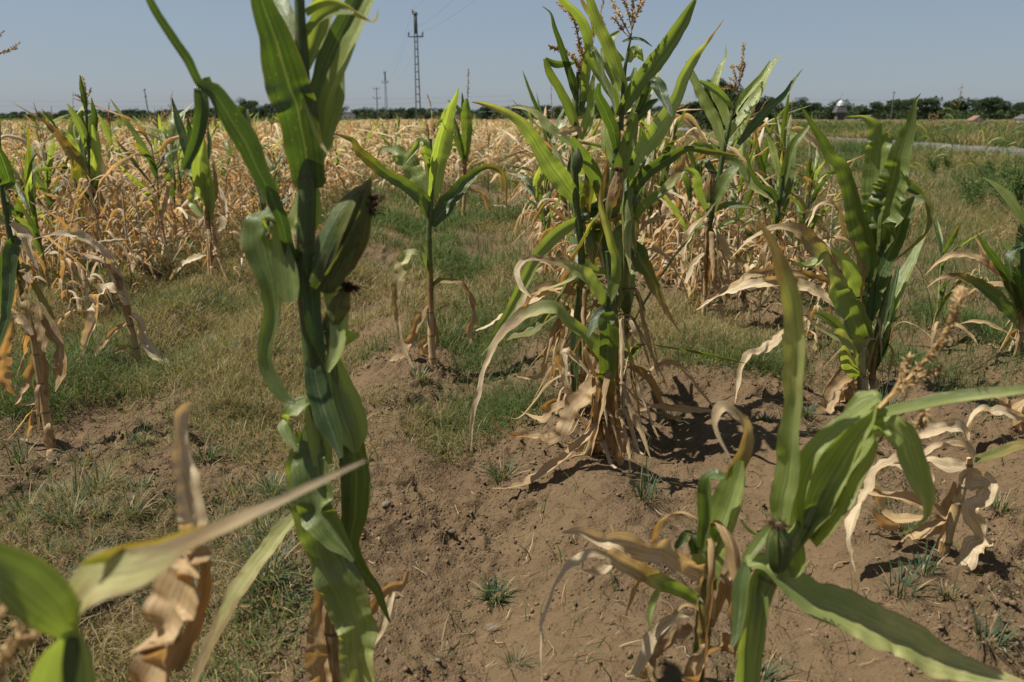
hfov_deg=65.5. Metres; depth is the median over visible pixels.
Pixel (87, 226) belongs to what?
corn plant
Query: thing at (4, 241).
corn plant
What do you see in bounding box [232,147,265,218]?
corn plant
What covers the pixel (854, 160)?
leafy weed
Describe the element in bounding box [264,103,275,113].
tree
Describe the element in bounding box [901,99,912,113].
tree
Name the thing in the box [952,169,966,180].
leafy weed
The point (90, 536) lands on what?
grass tuft
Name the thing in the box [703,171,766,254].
corn plant
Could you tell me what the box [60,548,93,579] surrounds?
grass tuft
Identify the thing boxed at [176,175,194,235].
corn plant
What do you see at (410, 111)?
tree
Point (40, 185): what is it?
corn plant
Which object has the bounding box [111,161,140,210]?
corn plant
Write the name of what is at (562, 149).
corn plant
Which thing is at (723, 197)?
corn plant
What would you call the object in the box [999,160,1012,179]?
leafy weed
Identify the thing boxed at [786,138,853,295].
corn plant
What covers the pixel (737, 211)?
corn plant
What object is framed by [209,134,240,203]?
corn plant
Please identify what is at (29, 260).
corn plant
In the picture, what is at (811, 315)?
corn plant
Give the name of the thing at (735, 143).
corn plant
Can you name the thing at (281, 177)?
corn plant
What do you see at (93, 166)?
corn plant
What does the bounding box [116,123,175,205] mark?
corn plant
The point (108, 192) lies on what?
corn plant
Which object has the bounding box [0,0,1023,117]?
sky
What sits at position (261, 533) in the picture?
grass tuft
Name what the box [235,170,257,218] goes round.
corn plant
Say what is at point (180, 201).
corn plant
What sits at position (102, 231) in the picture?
corn plant
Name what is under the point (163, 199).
corn plant
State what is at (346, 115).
house
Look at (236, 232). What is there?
corn plant
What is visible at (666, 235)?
corn plant
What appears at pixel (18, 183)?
corn plant
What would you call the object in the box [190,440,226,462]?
grass tuft
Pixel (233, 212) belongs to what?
corn plant
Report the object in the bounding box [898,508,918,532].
grass tuft
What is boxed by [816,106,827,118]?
tree
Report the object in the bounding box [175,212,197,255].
corn plant
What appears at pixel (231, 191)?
corn plant
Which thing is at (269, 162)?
corn plant
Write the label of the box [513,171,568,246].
corn plant
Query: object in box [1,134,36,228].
corn plant
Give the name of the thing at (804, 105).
tree
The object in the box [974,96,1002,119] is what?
tree
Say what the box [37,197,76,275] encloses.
corn plant
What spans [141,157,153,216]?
corn plant
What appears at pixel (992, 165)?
leafy weed
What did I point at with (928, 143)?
road
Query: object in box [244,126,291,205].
corn plant
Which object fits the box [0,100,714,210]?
corn field
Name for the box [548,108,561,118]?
tree
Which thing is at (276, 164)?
corn plant
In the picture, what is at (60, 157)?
corn plant
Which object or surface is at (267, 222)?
corn plant
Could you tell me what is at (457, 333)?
grass tuft
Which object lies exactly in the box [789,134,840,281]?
corn plant
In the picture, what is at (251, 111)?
tree
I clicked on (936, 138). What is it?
tall grass
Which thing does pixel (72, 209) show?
corn plant
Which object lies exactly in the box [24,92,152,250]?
corn plant
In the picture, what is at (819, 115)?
undergrowth
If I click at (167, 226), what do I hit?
corn plant
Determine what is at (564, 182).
corn plant
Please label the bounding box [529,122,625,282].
corn plant
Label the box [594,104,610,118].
tree
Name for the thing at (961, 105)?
tree
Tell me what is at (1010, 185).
bush
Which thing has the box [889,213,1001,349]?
corn plant
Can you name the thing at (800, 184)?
leafy weed
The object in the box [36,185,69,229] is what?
corn plant
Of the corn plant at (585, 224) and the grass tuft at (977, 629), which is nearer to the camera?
the grass tuft at (977, 629)
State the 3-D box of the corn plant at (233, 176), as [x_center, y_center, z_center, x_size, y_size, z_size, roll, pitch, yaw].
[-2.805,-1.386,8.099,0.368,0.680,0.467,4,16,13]
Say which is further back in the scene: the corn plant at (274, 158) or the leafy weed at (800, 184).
the leafy weed at (800, 184)
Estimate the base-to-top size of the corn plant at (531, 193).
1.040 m
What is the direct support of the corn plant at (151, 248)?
on the ground at (452, 585)
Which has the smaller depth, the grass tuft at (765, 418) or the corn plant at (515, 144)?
the grass tuft at (765, 418)
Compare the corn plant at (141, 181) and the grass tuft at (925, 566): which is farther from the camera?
the corn plant at (141, 181)
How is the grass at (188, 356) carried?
on the ground at (452, 585)
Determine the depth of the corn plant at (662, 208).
5.92 m
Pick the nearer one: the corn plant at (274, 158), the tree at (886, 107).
the corn plant at (274, 158)
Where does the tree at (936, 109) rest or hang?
on the ground at (452, 585)
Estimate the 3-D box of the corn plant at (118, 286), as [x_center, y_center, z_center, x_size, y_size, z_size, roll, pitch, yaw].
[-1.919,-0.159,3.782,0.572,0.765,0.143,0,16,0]
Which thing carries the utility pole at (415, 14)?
on the ground at (452, 585)
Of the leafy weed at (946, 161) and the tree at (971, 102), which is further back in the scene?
the tree at (971, 102)
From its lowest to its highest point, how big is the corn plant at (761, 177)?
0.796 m
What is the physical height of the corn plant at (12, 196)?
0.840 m
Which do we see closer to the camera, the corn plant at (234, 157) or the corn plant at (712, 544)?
the corn plant at (712, 544)
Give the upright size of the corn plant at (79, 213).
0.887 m
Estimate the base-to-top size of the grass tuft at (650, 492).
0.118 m
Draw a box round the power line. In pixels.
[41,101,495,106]
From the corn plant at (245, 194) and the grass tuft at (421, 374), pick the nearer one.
the grass tuft at (421, 374)
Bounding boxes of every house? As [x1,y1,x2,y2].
[341,112,355,118]
[967,115,985,122]
[1014,114,1023,121]
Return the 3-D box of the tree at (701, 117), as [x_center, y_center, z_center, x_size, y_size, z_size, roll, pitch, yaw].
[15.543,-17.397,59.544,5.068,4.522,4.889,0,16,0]
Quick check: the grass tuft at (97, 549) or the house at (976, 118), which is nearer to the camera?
the grass tuft at (97, 549)
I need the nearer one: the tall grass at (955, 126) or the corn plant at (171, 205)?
the corn plant at (171, 205)
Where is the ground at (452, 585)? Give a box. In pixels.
[0,119,1023,681]
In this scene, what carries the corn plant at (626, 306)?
on the ground at (452, 585)
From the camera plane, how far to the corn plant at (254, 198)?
6.40 m
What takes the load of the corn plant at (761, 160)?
on the ground at (452, 585)
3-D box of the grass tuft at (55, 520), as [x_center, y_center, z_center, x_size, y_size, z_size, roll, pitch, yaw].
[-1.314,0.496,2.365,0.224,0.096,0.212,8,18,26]
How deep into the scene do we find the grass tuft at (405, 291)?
4.91 m
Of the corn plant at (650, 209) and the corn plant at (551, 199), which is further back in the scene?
the corn plant at (650, 209)
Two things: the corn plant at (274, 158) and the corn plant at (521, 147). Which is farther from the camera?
the corn plant at (274, 158)
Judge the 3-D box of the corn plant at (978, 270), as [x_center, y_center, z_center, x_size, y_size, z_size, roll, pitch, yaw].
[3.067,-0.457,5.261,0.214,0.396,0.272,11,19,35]
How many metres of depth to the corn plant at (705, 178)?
7.73 m
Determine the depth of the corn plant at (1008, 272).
3.77 m
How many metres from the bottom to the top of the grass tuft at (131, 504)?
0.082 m
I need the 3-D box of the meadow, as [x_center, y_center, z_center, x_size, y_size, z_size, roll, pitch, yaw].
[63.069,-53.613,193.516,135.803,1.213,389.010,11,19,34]
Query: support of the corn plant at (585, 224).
on the ground at (452, 585)
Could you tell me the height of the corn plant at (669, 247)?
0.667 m
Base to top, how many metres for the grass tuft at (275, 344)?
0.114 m
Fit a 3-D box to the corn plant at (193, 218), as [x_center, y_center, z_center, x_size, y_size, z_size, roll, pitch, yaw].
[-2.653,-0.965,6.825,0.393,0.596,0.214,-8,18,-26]
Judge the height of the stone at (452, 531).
0.015 m
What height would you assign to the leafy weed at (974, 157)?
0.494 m
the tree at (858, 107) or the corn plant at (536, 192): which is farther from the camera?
the tree at (858, 107)
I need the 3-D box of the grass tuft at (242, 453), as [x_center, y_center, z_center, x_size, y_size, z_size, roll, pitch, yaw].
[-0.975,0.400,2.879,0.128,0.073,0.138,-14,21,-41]
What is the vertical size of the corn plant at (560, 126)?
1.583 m
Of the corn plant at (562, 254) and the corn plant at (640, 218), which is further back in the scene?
the corn plant at (640, 218)
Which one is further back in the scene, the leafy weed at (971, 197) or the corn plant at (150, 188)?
the leafy weed at (971, 197)
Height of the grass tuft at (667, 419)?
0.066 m
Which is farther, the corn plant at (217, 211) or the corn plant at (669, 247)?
the corn plant at (217, 211)
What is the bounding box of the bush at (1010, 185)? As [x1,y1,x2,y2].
[962,134,1023,211]
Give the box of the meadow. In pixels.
[671,119,1023,307]
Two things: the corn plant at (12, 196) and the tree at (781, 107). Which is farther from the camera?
the tree at (781, 107)
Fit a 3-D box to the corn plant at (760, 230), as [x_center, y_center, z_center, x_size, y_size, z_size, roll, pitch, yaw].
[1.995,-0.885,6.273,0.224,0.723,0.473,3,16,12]
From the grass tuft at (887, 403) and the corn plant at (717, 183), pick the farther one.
the corn plant at (717, 183)
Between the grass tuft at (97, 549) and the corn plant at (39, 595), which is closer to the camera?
the corn plant at (39, 595)
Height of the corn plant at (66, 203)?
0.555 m
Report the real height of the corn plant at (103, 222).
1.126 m
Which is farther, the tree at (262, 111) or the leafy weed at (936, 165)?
the tree at (262, 111)
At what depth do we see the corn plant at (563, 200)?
6.08 m
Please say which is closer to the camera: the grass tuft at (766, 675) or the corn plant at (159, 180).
the grass tuft at (766, 675)
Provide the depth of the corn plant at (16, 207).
5.58 m
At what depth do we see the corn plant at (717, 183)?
4.46 m
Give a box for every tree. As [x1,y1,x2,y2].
[157,109,167,117]
[181,109,192,118]
[235,97,256,109]
[240,100,259,113]
[243,106,255,117]
[252,108,267,117]
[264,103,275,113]
[350,109,360,117]
[358,107,370,117]
[372,109,381,119]
[386,108,395,118]
[397,108,415,119]
[421,108,431,119]
[477,106,494,119]
[480,111,488,119]
[540,104,552,111]
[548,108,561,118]
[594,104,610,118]
[651,105,663,116]
[678,104,693,116]
[682,101,699,119]
[688,78,755,132]
[733,96,774,127]
[773,102,795,111]
[788,102,812,117]
[793,96,807,109]
[796,102,820,115]
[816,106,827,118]
[824,105,834,119]
[827,98,848,106]
[846,102,854,113]
[853,104,865,119]
[858,101,884,117]
[876,99,902,110]
[877,105,892,118]
[887,99,905,118]
[899,96,920,118]
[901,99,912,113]
[906,97,935,119]
[925,95,942,119]
[942,100,966,110]
[946,96,969,114]
[964,97,978,109]
[966,100,984,118]
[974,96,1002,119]
[975,99,1014,114]
[1006,105,1023,118]
[1010,102,1023,114]
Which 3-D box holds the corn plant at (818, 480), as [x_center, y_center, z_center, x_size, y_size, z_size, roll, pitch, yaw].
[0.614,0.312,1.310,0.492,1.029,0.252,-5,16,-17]
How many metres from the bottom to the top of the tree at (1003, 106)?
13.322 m
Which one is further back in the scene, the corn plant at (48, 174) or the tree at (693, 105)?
the tree at (693, 105)
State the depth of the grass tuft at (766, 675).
1.76 m
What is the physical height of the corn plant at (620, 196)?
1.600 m
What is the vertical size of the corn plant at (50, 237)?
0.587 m
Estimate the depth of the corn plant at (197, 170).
5.67 m
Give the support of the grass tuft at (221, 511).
on the ground at (452, 585)
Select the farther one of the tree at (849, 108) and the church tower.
the tree at (849, 108)
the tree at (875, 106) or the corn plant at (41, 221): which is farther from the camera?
the tree at (875, 106)
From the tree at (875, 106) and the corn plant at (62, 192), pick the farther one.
the tree at (875, 106)
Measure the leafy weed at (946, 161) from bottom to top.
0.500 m
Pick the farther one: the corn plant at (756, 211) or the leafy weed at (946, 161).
the leafy weed at (946, 161)
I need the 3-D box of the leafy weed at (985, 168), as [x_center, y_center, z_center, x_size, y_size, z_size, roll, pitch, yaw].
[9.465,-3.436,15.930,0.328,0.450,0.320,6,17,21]
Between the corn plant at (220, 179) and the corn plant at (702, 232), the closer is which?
the corn plant at (702, 232)
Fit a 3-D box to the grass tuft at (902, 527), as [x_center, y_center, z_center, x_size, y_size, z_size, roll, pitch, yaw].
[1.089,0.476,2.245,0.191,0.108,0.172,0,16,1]
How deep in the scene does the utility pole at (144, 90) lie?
228.49 m
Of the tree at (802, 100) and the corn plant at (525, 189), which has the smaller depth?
the corn plant at (525, 189)
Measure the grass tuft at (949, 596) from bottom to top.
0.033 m
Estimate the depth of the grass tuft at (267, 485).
2.55 m
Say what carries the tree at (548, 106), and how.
on the ground at (452, 585)
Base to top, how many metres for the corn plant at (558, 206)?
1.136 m
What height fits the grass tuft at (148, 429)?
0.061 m
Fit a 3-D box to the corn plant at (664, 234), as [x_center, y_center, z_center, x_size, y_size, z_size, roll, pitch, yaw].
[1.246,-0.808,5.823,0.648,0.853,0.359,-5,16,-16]
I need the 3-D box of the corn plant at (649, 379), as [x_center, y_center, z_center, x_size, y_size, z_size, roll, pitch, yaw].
[0.392,-0.251,3.024,0.772,1.181,0.366,-8,18,-27]
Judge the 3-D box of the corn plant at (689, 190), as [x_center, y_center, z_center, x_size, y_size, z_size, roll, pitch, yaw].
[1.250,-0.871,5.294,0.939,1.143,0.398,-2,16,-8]
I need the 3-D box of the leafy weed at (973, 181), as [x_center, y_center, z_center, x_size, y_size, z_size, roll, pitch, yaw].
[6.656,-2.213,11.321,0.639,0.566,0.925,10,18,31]
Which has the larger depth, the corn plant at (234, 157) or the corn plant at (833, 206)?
the corn plant at (234, 157)
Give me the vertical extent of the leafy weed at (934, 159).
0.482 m
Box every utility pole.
[143,89,149,117]
[373,87,380,116]
[382,71,388,119]
[408,9,422,121]
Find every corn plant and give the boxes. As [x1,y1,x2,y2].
[0,31,66,455]
[0,137,63,282]
[0,180,44,247]
[0,187,15,243]
[0,197,77,289]
[0,199,12,234]
[0,205,21,253]
[0,459,365,681]
[1,110,101,257]
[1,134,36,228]
[1,214,34,315]
[6,149,107,262]
[11,127,25,170]
[11,148,76,239]
[11,156,67,241]
[13,123,75,292]
[13,198,55,270]
[14,148,60,251]
[14,163,45,225]
[16,208,42,277]
[23,75,142,271]
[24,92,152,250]
[27,165,99,311]
[31,157,48,243]
[32,190,99,280]
[34,227,169,371]
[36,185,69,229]
[36,201,128,329]
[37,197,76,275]
[38,131,73,204]
[41,201,95,256]
[47,164,119,259]
[51,151,164,290]
[53,166,104,261]
[54,184,91,231]
[55,159,135,232]
[58,186,131,267]
[61,156,109,239]
[68,122,168,263]
[69,172,117,251]
[73,98,233,270]
[83,131,158,247]
[89,215,140,266]
[90,163,160,282]
[98,183,180,277]
[100,193,137,248]
[103,187,139,248]
[104,165,154,243]
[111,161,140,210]
[112,183,171,269]
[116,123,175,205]
[117,126,177,215]
[117,170,148,223]
[120,95,238,257]
[120,236,162,296]
[122,181,176,268]
[123,157,162,216]
[127,402,212,681]
[128,92,243,243]
[128,164,177,245]
[131,143,189,236]
[133,131,152,217]
[139,191,196,264]
[140,152,184,242]
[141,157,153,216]
[142,159,195,227]
[144,170,195,234]
[146,0,409,681]
[151,179,197,229]
[156,161,196,232]
[159,201,183,243]
[160,138,229,219]
[163,137,233,245]
[168,98,228,283]
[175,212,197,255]
[176,168,234,241]
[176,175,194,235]
[178,203,226,252]
[182,181,226,253]
[184,179,240,251]
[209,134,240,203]
[211,131,247,210]
[211,133,259,227]
[211,157,230,211]
[211,173,252,235]
[212,146,261,221]
[212,155,234,217]
[216,181,225,241]
[220,156,295,266]
[222,176,259,233]
[223,179,241,210]
[224,218,246,277]
[225,171,271,226]
[226,166,294,254]
[227,194,240,236]
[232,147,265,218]
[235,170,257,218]
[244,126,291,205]
[249,148,288,214]
[256,139,282,205]
[262,128,297,205]
[265,140,291,209]
[267,153,290,205]
[276,165,291,208]
[277,169,291,200]
[285,183,296,242]
[319,169,334,227]
[334,87,507,367]
[447,68,489,215]
[469,176,650,488]
[472,0,610,415]
[494,128,562,223]
[496,126,570,228]
[505,152,557,267]
[507,122,552,210]
[507,126,593,244]
[507,148,564,272]
[508,120,690,419]
[510,155,539,225]
[512,125,570,197]
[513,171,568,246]
[515,70,569,251]
[516,151,605,276]
[519,114,628,222]
[520,121,568,237]
[524,124,658,412]
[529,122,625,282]
[530,132,745,426]
[530,152,575,248]
[531,106,557,212]
[531,150,584,291]
[534,183,567,256]
[539,136,612,279]
[540,400,763,681]
[543,198,571,278]
[570,0,738,454]
[598,101,691,239]
[614,81,710,258]
[616,95,714,280]
[636,149,719,286]
[637,138,664,253]
[638,124,769,283]
[638,150,675,256]
[643,164,686,262]
[643,198,688,266]
[646,185,742,302]
[647,127,731,262]
[654,183,704,282]
[657,129,712,202]
[660,192,722,295]
[660,198,690,284]
[666,137,708,216]
[666,183,719,293]
[670,103,757,237]
[677,130,741,241]
[678,42,802,325]
[682,102,806,257]
[685,162,746,234]
[687,133,714,208]
[688,110,757,228]
[692,142,776,279]
[694,109,774,236]
[695,151,753,236]
[696,93,933,414]
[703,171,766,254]
[716,127,762,243]
[718,209,808,331]
[720,183,766,257]
[722,97,833,281]
[730,217,1023,681]
[744,191,794,265]
[746,112,812,294]
[752,93,800,268]
[754,193,767,266]
[755,172,799,265]
[756,151,837,278]
[756,193,859,296]
[759,171,859,292]
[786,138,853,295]
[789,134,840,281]
[796,133,864,269]
[798,229,850,353]
[819,161,853,234]
[844,418,1023,570]
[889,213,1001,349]
[924,177,1023,356]
[956,241,989,299]
[967,396,1023,439]
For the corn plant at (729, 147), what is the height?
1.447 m
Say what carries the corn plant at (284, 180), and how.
on the ground at (452, 585)
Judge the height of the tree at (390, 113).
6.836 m
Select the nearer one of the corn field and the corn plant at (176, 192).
the corn plant at (176, 192)
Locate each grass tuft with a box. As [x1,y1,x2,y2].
[0,473,65,512]
[1,433,39,461]
[29,490,99,530]
[30,533,80,560]
[34,479,67,497]
[37,463,98,503]
[50,439,111,467]
[55,519,127,559]
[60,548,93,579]
[66,455,133,497]
[67,495,111,520]
[80,542,118,559]
[93,485,160,522]
[111,467,158,491]
[120,586,150,612]
[126,428,159,444]
[138,416,152,430]
[152,486,203,507]
[154,490,175,508]
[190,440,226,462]
[195,565,230,580]
[196,554,218,570]
[206,465,261,500]
[206,497,243,532]
[212,554,313,620]
[215,529,308,586]
[222,531,259,554]
[226,446,264,460]
[239,465,287,499]
[239,515,286,538]
[241,612,274,636]
[243,469,285,492]
[253,338,286,352]
[391,275,416,298]
[400,364,434,380]
[425,315,479,337]
[466,449,526,481]
[468,572,524,609]
[495,641,536,676]
[623,456,666,501]
[654,409,683,422]
[713,640,805,681]
[753,408,779,423]
[801,401,819,417]
[851,377,907,409]
[863,497,928,531]
[873,556,935,599]
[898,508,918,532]
[901,345,926,355]
[902,539,949,576]
[925,578,972,600]
[942,375,972,389]
[945,427,985,441]
[948,601,1023,655]
[988,490,1021,512]
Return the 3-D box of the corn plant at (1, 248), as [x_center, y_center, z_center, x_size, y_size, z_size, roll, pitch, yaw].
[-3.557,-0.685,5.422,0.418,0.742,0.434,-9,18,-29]
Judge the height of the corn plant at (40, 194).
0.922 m
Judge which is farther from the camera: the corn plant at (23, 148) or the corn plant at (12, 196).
the corn plant at (23, 148)
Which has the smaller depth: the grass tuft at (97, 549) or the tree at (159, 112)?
the grass tuft at (97, 549)
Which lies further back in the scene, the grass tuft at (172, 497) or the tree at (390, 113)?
the tree at (390, 113)
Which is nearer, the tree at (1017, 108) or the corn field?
the corn field
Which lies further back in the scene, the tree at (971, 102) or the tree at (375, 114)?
the tree at (971, 102)
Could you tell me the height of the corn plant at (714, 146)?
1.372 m
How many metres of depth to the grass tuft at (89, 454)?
2.83 m
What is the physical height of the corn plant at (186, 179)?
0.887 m
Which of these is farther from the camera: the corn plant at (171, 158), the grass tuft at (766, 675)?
the corn plant at (171, 158)
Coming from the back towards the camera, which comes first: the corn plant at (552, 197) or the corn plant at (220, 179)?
the corn plant at (220, 179)
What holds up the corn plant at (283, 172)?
on the ground at (452, 585)
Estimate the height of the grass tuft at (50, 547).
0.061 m
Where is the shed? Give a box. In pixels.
[860,115,880,121]
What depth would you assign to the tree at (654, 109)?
484.94 m
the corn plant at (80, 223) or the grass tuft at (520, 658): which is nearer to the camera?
the grass tuft at (520, 658)
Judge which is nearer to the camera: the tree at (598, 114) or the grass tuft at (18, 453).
the grass tuft at (18, 453)
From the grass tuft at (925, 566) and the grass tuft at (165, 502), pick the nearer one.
the grass tuft at (925, 566)
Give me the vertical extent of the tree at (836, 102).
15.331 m
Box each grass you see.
[0,136,1023,681]
[910,113,952,187]
[913,110,951,168]
[936,84,964,166]
[957,124,1005,177]
[986,118,1021,168]
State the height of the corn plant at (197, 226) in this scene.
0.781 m
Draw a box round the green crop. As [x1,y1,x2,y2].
[0,118,363,124]
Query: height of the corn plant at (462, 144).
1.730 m
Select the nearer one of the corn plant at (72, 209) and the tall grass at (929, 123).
the corn plant at (72, 209)
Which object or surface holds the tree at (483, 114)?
on the ground at (452, 585)
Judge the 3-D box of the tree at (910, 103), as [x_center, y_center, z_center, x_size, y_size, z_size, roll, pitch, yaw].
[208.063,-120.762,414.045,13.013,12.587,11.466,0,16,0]
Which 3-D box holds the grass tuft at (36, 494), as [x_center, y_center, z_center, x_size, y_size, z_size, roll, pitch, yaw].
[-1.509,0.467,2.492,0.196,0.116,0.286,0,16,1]
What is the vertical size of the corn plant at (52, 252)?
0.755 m
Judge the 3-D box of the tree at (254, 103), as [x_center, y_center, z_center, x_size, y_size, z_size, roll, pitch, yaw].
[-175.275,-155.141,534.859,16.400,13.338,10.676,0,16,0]
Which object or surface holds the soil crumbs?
on the ground at (452, 585)
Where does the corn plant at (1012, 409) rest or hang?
on the ground at (452, 585)
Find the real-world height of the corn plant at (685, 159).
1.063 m
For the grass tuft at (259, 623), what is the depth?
1.88 m
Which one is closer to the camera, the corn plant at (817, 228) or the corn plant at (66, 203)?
the corn plant at (817, 228)
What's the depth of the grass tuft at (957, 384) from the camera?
3.62 m
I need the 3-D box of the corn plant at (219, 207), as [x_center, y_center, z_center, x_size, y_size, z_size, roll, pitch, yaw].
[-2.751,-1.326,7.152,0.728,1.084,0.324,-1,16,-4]
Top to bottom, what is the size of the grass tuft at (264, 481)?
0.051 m
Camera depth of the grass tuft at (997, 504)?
2.47 m
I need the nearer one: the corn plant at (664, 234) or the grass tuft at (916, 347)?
the grass tuft at (916, 347)
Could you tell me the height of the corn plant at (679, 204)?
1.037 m
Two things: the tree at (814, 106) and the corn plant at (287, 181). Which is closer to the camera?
the corn plant at (287, 181)
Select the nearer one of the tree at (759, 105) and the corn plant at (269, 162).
the corn plant at (269, 162)
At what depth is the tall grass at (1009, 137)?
17.30 m
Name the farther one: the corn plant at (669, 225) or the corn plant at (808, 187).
the corn plant at (669, 225)
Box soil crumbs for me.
[0,250,1023,681]
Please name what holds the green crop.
on the ground at (452, 585)
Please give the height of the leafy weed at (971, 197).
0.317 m
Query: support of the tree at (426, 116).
on the ground at (452, 585)
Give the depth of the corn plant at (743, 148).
7.10 m
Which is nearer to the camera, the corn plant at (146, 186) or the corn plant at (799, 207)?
the corn plant at (799, 207)
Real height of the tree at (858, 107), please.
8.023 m
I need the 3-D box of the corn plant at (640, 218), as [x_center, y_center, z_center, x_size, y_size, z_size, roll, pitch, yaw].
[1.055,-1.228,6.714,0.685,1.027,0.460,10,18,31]
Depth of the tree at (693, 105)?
368.75 m
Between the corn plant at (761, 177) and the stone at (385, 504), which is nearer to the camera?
the stone at (385, 504)
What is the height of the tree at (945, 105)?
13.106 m
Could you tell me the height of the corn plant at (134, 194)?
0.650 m
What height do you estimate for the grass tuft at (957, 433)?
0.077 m
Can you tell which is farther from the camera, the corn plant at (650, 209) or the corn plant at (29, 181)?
the corn plant at (650, 209)
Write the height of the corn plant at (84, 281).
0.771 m
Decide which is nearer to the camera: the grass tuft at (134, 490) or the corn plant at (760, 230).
the grass tuft at (134, 490)
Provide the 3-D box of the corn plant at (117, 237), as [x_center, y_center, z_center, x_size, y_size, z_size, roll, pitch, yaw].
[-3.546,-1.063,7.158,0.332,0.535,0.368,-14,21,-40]
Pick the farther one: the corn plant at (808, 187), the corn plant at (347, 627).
the corn plant at (808, 187)
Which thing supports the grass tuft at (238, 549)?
on the ground at (452, 585)
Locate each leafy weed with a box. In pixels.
[793,173,804,195]
[839,139,860,154]
[843,153,863,169]
[924,151,941,168]
[926,152,943,172]
[940,150,954,169]
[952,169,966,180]
[955,190,979,211]
[957,164,1007,204]
[964,150,980,164]
[975,158,993,178]
[986,157,996,172]
[993,145,1003,157]
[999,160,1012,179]
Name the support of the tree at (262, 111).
on the ground at (452, 585)
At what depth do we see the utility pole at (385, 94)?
208.06 m
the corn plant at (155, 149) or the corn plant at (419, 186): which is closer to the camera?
the corn plant at (419, 186)
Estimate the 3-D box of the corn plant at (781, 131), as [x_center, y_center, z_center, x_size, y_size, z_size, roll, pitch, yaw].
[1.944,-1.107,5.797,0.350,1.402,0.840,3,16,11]
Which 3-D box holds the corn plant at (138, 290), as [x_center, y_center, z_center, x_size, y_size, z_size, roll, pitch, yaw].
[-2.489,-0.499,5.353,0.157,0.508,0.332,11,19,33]
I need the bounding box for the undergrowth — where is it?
[0,109,1023,119]
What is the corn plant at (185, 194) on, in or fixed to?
on the ground at (452, 585)
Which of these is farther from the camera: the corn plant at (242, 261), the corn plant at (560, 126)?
the corn plant at (560, 126)
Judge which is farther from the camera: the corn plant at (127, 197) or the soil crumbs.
the corn plant at (127, 197)
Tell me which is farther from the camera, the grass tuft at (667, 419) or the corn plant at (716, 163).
the corn plant at (716, 163)
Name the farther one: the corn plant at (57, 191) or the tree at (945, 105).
the tree at (945, 105)
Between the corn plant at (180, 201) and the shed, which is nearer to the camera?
the corn plant at (180, 201)
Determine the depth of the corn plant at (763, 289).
4.58 m
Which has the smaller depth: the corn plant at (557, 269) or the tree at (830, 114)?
the corn plant at (557, 269)
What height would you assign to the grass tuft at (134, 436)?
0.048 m
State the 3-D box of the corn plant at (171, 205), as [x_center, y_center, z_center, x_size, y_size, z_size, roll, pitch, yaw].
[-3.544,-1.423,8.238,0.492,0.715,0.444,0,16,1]
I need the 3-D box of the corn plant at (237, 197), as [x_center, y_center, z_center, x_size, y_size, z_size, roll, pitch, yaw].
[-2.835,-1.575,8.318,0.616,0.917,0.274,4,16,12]
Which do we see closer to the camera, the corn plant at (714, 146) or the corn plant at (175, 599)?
the corn plant at (175, 599)
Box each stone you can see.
[381,501,390,507]
[449,529,455,533]
[485,623,497,629]
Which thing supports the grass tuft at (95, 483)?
on the ground at (452, 585)
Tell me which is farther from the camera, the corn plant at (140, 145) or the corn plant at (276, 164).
the corn plant at (276, 164)
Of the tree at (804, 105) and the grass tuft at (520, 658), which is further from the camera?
the tree at (804, 105)
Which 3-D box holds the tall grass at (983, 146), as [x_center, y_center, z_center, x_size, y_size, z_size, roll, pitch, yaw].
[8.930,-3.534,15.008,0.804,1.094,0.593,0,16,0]
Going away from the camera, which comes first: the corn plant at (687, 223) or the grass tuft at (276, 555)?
the grass tuft at (276, 555)
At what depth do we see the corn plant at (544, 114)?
8.84 m
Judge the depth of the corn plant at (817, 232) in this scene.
6.00 m
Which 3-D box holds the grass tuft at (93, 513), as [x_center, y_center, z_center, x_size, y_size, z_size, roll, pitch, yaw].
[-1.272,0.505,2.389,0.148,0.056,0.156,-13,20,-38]
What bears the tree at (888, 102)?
on the ground at (452, 585)
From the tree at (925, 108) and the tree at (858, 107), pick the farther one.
the tree at (858, 107)
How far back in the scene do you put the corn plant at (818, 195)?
5.72 m
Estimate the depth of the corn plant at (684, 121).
6.38 m
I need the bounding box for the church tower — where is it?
[832,96,847,119]
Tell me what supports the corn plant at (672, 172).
on the ground at (452, 585)
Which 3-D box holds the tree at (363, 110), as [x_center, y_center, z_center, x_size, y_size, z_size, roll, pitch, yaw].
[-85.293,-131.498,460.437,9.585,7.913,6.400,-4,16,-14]
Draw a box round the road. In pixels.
[672,127,1023,156]
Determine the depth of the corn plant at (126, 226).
5.70 m
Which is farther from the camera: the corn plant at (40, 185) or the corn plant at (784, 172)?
the corn plant at (40, 185)
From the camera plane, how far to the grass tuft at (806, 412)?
3.29 m
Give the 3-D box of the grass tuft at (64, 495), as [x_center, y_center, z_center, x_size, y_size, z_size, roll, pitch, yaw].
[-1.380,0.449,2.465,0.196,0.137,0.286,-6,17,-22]
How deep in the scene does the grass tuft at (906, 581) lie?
1.99 m

